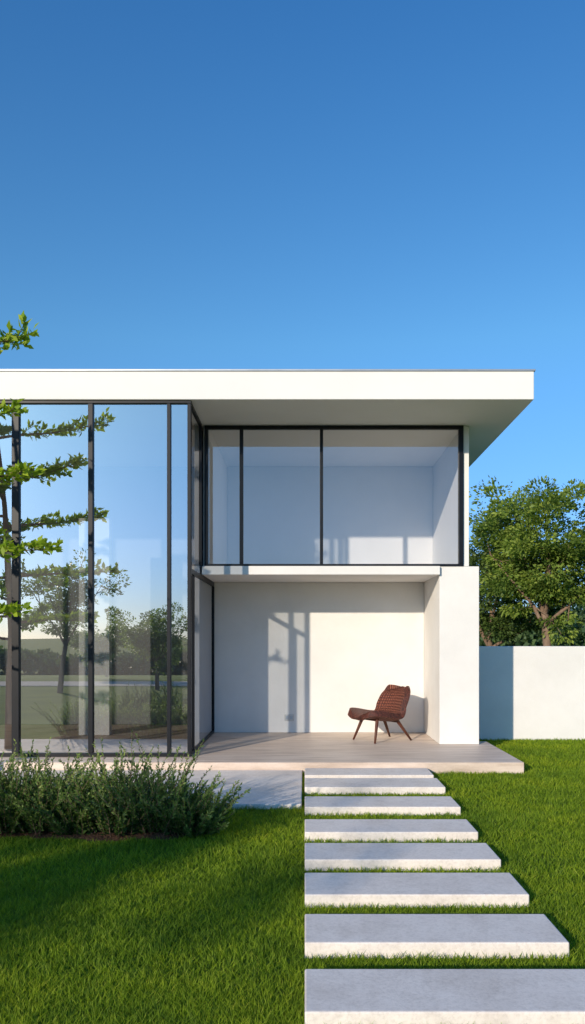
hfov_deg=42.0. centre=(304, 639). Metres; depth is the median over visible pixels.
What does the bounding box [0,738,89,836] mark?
shrub
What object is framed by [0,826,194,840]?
soil bed
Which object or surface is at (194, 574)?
window
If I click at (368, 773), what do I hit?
stepping stone
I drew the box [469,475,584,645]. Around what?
oak tree
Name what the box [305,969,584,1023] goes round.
stepping stone
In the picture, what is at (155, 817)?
shrub
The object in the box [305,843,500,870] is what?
stepping stone
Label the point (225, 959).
ground
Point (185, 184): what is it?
sky
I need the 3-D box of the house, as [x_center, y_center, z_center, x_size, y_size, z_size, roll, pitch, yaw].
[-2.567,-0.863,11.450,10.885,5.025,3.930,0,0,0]
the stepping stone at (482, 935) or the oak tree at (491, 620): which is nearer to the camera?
the stepping stone at (482, 935)
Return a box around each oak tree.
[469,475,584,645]
[469,509,581,645]
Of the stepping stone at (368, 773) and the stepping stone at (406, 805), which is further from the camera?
the stepping stone at (368, 773)
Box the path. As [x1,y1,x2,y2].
[1,770,301,808]
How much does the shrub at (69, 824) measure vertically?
0.548 m
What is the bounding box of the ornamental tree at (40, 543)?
[0,310,62,622]
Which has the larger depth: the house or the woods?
the woods
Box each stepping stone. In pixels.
[305,768,433,777]
[305,778,444,794]
[305,796,460,815]
[305,819,477,841]
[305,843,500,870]
[305,873,528,907]
[305,914,568,957]
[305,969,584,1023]
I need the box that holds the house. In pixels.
[0,369,535,756]
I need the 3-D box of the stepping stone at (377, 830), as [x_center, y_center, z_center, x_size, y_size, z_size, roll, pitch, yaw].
[0.688,1.580,6.250,1.375,0.120,0.436,0,0,0]
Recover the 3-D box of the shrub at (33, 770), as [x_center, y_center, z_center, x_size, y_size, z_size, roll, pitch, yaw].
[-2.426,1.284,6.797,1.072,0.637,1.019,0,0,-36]
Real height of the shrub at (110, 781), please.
0.610 m
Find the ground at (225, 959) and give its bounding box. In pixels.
[0,641,584,1023]
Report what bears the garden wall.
on the ground at (225, 959)
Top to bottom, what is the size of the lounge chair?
0.800 m
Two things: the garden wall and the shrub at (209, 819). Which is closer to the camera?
the shrub at (209, 819)
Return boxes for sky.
[0,0,584,609]
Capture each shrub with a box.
[0,737,116,835]
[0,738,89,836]
[0,749,107,800]
[0,752,43,821]
[31,765,137,834]
[39,731,192,837]
[42,750,171,806]
[87,733,224,835]
[132,770,250,837]
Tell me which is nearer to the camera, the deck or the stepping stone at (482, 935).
the stepping stone at (482, 935)
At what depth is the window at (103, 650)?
9.56 m
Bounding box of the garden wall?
[479,646,584,739]
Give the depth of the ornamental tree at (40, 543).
8.13 m
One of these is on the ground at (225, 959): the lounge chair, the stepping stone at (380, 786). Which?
the stepping stone at (380, 786)
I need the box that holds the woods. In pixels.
[479,603,584,645]
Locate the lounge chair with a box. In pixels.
[348,684,411,743]
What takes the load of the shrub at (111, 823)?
on the soil bed
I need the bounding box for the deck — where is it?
[0,732,523,773]
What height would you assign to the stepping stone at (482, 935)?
0.120 m
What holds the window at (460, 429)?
in the house
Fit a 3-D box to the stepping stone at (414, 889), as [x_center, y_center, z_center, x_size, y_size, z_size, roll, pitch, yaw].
[0.671,1.580,4.768,1.343,0.120,0.433,0,0,0]
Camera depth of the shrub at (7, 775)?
6.46 m
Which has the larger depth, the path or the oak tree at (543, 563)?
the oak tree at (543, 563)
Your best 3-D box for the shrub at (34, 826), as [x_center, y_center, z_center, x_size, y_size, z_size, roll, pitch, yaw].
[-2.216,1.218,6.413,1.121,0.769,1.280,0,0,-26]
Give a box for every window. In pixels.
[0,400,191,756]
[192,404,213,754]
[204,425,463,565]

